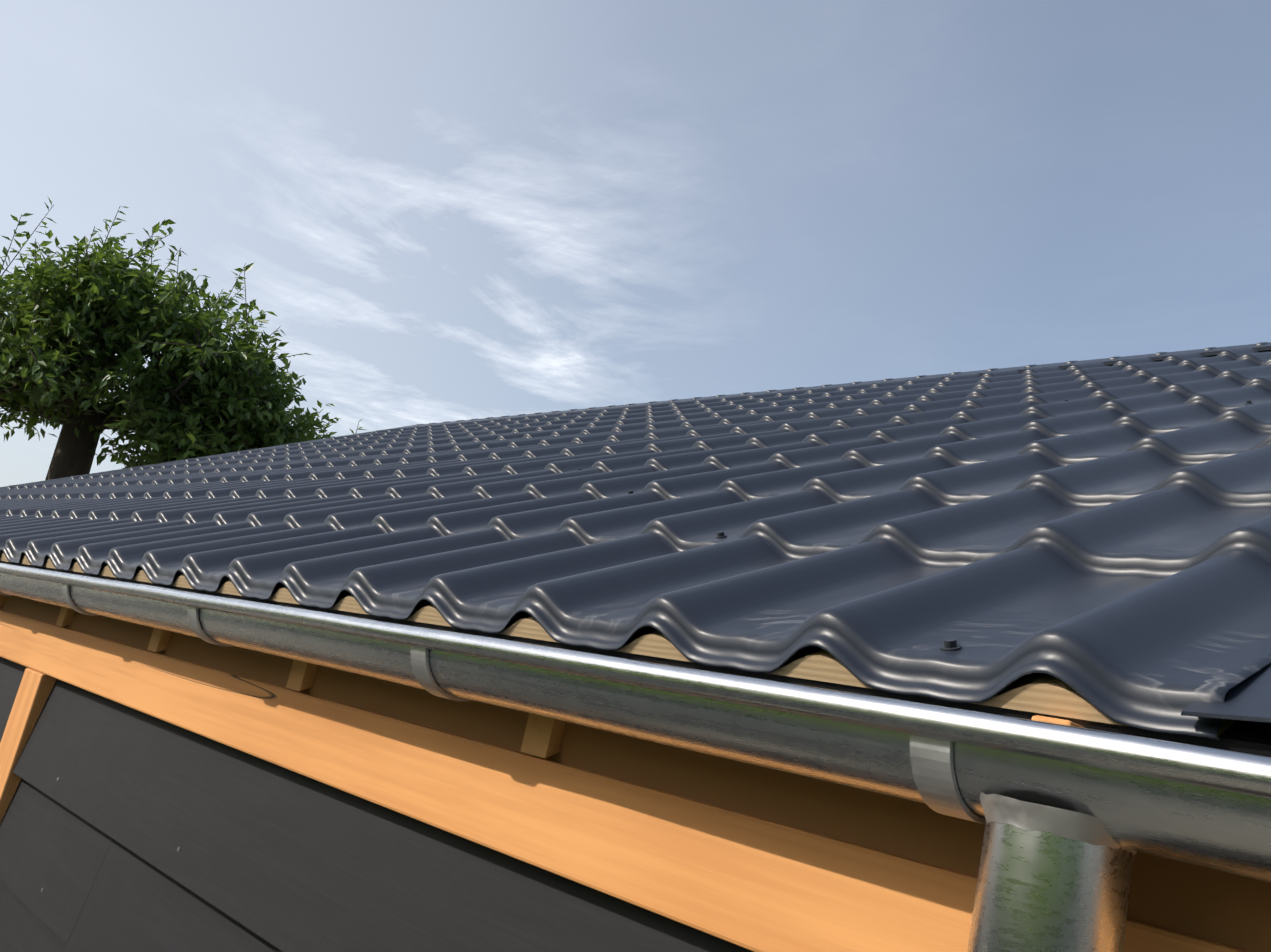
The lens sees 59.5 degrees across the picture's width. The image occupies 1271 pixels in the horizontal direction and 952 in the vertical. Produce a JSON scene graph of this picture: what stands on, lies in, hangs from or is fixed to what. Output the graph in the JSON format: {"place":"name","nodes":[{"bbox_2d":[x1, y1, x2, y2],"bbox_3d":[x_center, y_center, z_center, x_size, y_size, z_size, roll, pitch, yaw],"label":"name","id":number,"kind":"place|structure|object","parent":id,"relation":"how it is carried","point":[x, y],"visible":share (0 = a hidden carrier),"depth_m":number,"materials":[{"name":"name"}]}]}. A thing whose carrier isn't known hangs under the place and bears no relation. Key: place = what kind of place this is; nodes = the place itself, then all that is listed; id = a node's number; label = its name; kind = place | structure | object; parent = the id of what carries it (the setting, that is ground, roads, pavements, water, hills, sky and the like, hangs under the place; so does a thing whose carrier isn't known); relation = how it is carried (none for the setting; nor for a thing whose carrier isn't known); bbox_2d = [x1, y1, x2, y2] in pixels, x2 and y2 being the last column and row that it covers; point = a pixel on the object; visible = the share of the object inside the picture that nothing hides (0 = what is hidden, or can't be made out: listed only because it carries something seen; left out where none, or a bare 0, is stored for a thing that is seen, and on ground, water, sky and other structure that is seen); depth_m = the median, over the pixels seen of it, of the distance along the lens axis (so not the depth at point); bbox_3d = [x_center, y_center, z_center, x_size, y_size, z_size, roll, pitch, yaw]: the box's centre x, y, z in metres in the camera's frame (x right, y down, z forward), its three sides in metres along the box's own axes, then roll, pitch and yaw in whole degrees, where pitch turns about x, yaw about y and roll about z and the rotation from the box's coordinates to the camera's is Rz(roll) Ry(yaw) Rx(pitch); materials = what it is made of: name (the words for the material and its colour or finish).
{"place":"outdoors","nodes":[
{"label":"outdoors","id":0,"kind":"place"},
{"bbox_2d":[0,553,1236,739],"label":"roof batten","id":1,"kind":"object","parent":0,"point":[1044,693],"visible":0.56,"depth_m":0.86,"materials":[{"name":"beige wood"}]},
{"bbox_2d":[0,610,1249,951],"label":"wall plate beam","id":2,"kind":"structure","parent":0,"point":[746,880],"depth_m":1.12,"materials":[{"name":"orange wood"}]},
{"bbox_2d":[0,0,1270,486],"label":"sky","id":3,"kind":"structure","parent":0,"point":[460,209],"materials":[{"name":"blue"}]},
{"label":"ground","id":4,"kind":"structure","parent":0,"visible":0},
{"bbox_2d":[0,668,55,822],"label":"trim","id":5,"kind":"structure","parent":4,"relation":"on","point":[34,690],"depth_m":2.44,"materials":[{"name":"orange wood"}]},
{"bbox_2d":[0,205,358,479],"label":"tree trunk and limbs","id":6,"kind":"object","parent":4,"relation":"on","point":[71,457],"visible":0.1,"depth_m":10.72,"materials":[{"name":"brown plant"}]},
{"bbox_2d":[0,196,364,468],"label":"tree leaves","id":7,"kind":"object","parent":6,"relation":"on","point":[60,293],"visible":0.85,"depth_m":10.36,"materials":[{"name":"green plant"}]},
{"bbox_2d":[967,821,1133,951],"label":"downpipe","id":8,"kind":"object","parent":4,"relation":"on","point":[1041,891],"visible":0.71,"depth_m":0.66,"materials":[{"name":"metal"}]},
{"bbox_3d":[-2.073,1.619,2.873,0.120,2.394,7.570,24,-17,-40],"label":"wall","id":9,"kind":"object","parent":4,"relation":"on","visible":0},
{"bbox_2d":[0,657,752,951],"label":"cladding boards","id":10,"kind":"object","parent":9,"relation":"attached to","point":[269,857],"visible":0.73,"depth_m":1.65,"materials":[{"name":"wood"}]},
{"bbox_2d":[0,595,1270,951],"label":"soffit","id":11,"kind":"structure","parent":9,"relation":"on","point":[1228,909],"depth_m":1.00,"materials":[{"name":"brown wood"}]},
{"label":"gable walls","id":12,"kind":"object","parent":4,"relation":"on","visible":0},
{"bbox_2d":[0,595,565,757],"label":"rafters","id":13,"kind":"object","parent":12,"relation":"attached to","point":[543,736],"depth_m":1.22,"materials":[{"name":"brown wood"}]},
{"bbox_2d":[0,342,1270,722],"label":"roof trims","id":14,"kind":"object","parent":12,"relation":"attached to","point":[1248,700],"visible":0.16,"depth_m":4.08,"materials":[{"name":"black metal"}]},
{"bbox_2d":[0,584,985,823],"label":"gutter brackets","id":15,"kind":"object","parent":14,"relation":"attached to","point":[932,765],"visible":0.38,"depth_m":0.73,"materials":[{"name":"silver metal"}]},
{"bbox_2d":[0,563,1270,882],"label":"gutter","id":16,"kind":"object","parent":15,"relation":"attached to","point":[1206,807],"visible":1,"depth_m":0.82,"materials":[{"name":"metal"}]},
{"bbox_2d":[980,792,1136,854],"bbox_3d":[0.268,0.220,0.704,0.103,0.018,0.101,24,-17,-40],"label":"outlet","id":17,"kind":"object","parent":16,"relation":"attached to","point":[1059,822],"visible":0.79,"depth_m":0.67,"materials":[{"name":"silver metal"}]},
{"bbox_2d":[0,342,1270,739],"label":"roof","id":18,"kind":"structure","parent":14,"relation":"attached to","point":[1100,540],"depth_m":1.56,"materials":[{"name":"metal"}]},
{"bbox_2d":[556,400,1252,650],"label":"roof screws","id":19,"kind":"object","parent":18,"relation":"attached to","point":[950,644],"visible":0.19,"depth_m":0.81,"materials":[{"name":"black metal"}]},
{"bbox_2d":[0,561,1270,756],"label":"drip edge","id":20,"kind":"object","parent":14,"relation":"attached to","point":[1249,737],"depth_m":0.84,"materials":[{"name":"black metal"}]},
{"bbox_2d":[1031,715,1084,727],"bbox_3d":[0.281,0.167,0.716,0.026,0.011,0.078,1,-17,42],"label":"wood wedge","id":21,"kind":"object","parent":20,"relation":"attached to","point":[1052,720],"visible":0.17,"depth_m":0.69,"materials":[{"name":"orange wood"}]}
]}

